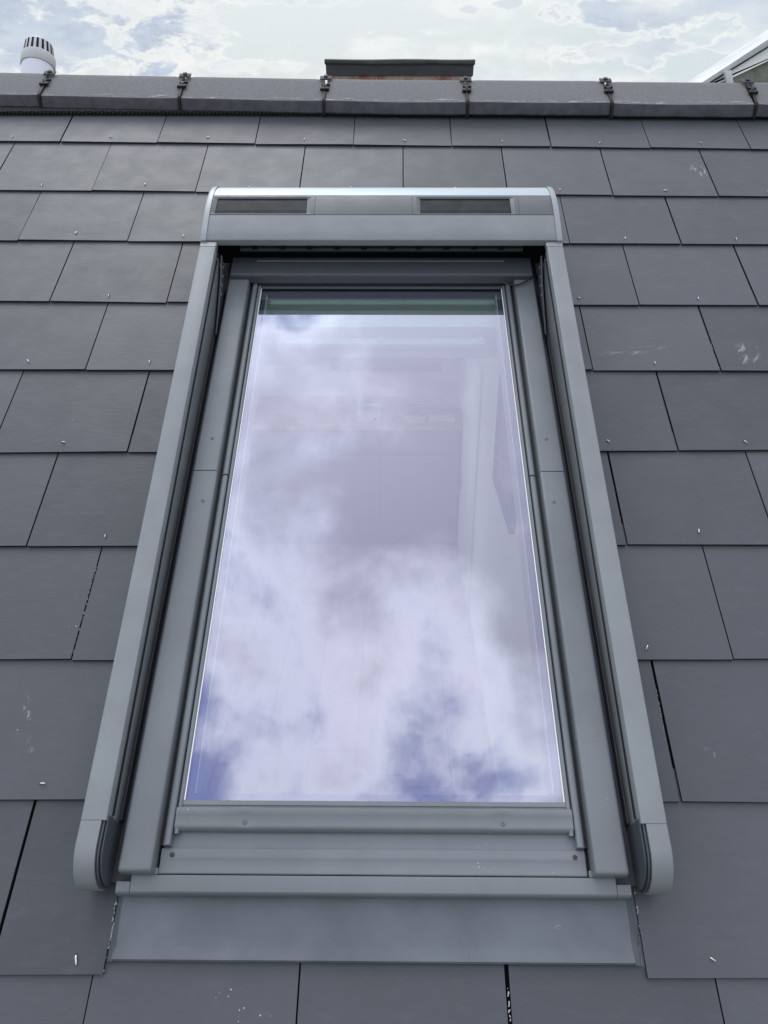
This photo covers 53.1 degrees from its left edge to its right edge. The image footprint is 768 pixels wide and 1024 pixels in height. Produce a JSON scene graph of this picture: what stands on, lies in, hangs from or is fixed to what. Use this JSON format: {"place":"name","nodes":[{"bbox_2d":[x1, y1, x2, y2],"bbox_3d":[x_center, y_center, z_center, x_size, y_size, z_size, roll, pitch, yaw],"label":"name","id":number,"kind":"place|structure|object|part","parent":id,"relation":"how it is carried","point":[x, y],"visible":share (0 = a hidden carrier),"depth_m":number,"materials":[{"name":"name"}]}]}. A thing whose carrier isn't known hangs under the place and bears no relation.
{"place":"outdoors","nodes":[
{"label":"outdoors","id":0,"kind":"place"},
{"bbox_2d":[207,545,452,794],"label":"room floor","id":1,"kind":"structure","parent":0,"point":[361,677],"depth_m":3.63,"materials":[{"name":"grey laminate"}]},
{"bbox_2d":[204,531,498,794],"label":"floor boards","id":2,"kind":"object","parent":1,"relation":"on","point":[382,766],"visible":0.24,"depth_m":3.62,"materials":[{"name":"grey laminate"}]},
{"bbox_2d":[238,396,462,544],"bbox_3d":[-0.899,-0.278,4.949,2.750,0.794,0.597,0,25,1],"label":"sideboard","id":3,"kind":"object","parent":2,"relation":"on","point":[327,470],"visible":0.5,"depth_m":4.68,"materials":[{"name":"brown wood"}]},
{"bbox_3d":[-1.182,-0.098,4.724,0.770,0.550,0.018,0,25,1],"label":"cupboard door","id":4,"kind":"part","parent":3,"relation":"part of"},
{"bbox_3d":[-0.410,-0.092,4.716,0.755,0.550,0.018,0,25,1],"label":"cupboard door","id":5,"kind":"part","parent":3,"relation":"part of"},
{"bbox_2d":[357,380,363,409],"bbox_3d":[-0.143,-0.707,4.697,0.040,0.200,0.004,0,25,1],"label":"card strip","id":6,"kind":"object","parent":3,"relation":"on","point":[360,397],"visible":0.82,"depth_m":4.69,"materials":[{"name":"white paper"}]},
{"bbox_3d":[0.210,-0.088,4.709,0.465,0.550,0.018,0,25,1],"label":"cupboard door","id":7,"kind":"part","parent":3,"relation":"part of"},
{"bbox_2d":[442,414,454,421],"bbox_3d":[0.387,-0.564,4.615,0.074,0.014,0.110,0,25,1],"label":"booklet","id":8,"kind":"object","parent":3,"relation":"on","point":[448,417],"visible":1,"depth_m":4.60,"materials":[{"name":"white paper"}]},
{"bbox_2d":[357,403,380,420],"bbox_3d":[-0.089,-0.601,4.637,0.136,0.060,0.162,0,25,1],"label":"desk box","id":9,"kind":"object","parent":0,"point":[368,412],"visible":1,"depth_m":4.57,"materials":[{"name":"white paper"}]},
{"bbox_2d":[263,350,497,365],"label":"ceiling","id":10,"kind":"structure","parent":0,"point":[454,357],"depth_m":2.07,"materials":[{"name":"white paint"}]},
{"bbox_2d":[327,357,446,371],"bbox_3d":[0.018,-0.926,4.589,0.704,0.041,0.555,0,-3,1],"label":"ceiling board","id":11,"kind":"object","parent":10,"relation":"attached to","point":[388,364],"visible":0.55,"depth_m":4.74,"materials":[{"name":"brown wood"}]},
{"bbox_2d":[0,70,767,1023],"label":"roof","id":12,"kind":"structure","parent":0,"point":[110,182],"depth_m":1.70,"materials":[{"name":"stone"}]},
{"bbox_2d":[20,36,55,73],"bbox_3d":[-1.770,-1.667,3.871,0.165,1.473,0.165,0,-5,1],"label":"vent pipe","id":13,"kind":"object","parent":12,"relation":"attached to","point":[37,54],"visible":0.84,"depth_m":3.86,"materials":[{"name":"grey plastic"}]},
{"bbox_2d":[106,263,644,965],"bbox_3d":[-0.011,0.044,1.612,0.950,0.241,2.045,0,55,0],"label":"roof window","id":14,"kind":"structure","parent":12,"relation":"attached to","point":[200,875],"depth_m":1.20,"materials":[{"name":"metal"}]},
{"bbox_2d":[73,186,673,894],"bbox_3d":[-0.011,-0.141,1.574,0.867,0.186,1.656,0,55,0],"label":"roller shutter","id":15,"kind":"object","parent":14,"relation":"attached to","point":[507,236],"visible":0.86,"depth_m":1.64,"materials":[{"name":"grey metal"}]},
{"bbox_2d":[324,59,474,84],"bbox_3d":[0.181,-2.926,10.396,1.744,5.471,0.792,0,25,1],"label":"chimney","id":16,"kind":"object","parent":12,"relation":"on","point":[408,69],"visible":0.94,"depth_m":8.95,"materials":[{"name":"metal"}]},
{"bbox_2d":[0,0,767,83],"label":"sky","id":17,"kind":"structure","parent":0,"point":[523,40],"materials":[{"name":"white"}]},
{"bbox_2d":[258,358,546,795],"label":"room walls","id":18,"kind":"structure","parent":0,"point":[498,613],"depth_m":3.24,"materials":[{"name":"white paint"}]},
{"bbox_2d":[451,358,482,609],"bbox_3d":[0.431,-0.221,4.218,0.073,1.310,0.750,0,25,1],"label":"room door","id":19,"kind":"structure","parent":18,"relation":"attached to","point":[467,483],"depth_m":4.12,"materials":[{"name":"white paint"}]},
{"bbox_2d":[457,358,482,609],"bbox_3d":[0.462,-0.221,4.217,0.011,1.310,0.750,0,25,1],"label":"door leaf","id":20,"kind":"structure","parent":19,"relation":"in","point":[474,373],"depth_m":4.11,"materials":[{"name":"white paint"}]},
{"bbox_2d":[492,371,515,533],"bbox_3d":[0.441,-0.228,2.764,0.021,0.440,0.498,0,25,1],"label":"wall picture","id":21,"kind":"object","parent":18,"relation":"attached to","point":[502,478],"depth_m":2.84},
{"bbox_2d":[403,414,425,422],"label":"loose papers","id":22,"kind":"object","parent":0,"point":[417,418],"visible":1,"depth_m":4.62,"materials":[{"name":"white paper"}]},
{"bbox_2d":[429,414,441,421],"bbox_3d":[0.307,-0.565,4.616,0.074,0.014,0.110,0,25,1],"label":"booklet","id":23,"kind":"object","parent":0,"point":[435,418],"visible":1,"depth_m":4.58,"materials":[{"name":"white paper"}]},
{"bbox_2d":[688,30,767,82],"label":"neighbouring roof","id":24,"kind":"structure","parent":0,"point":[748,60],"depth_m":7.97,"materials":[{"name":"white painted wood"}]}
]}

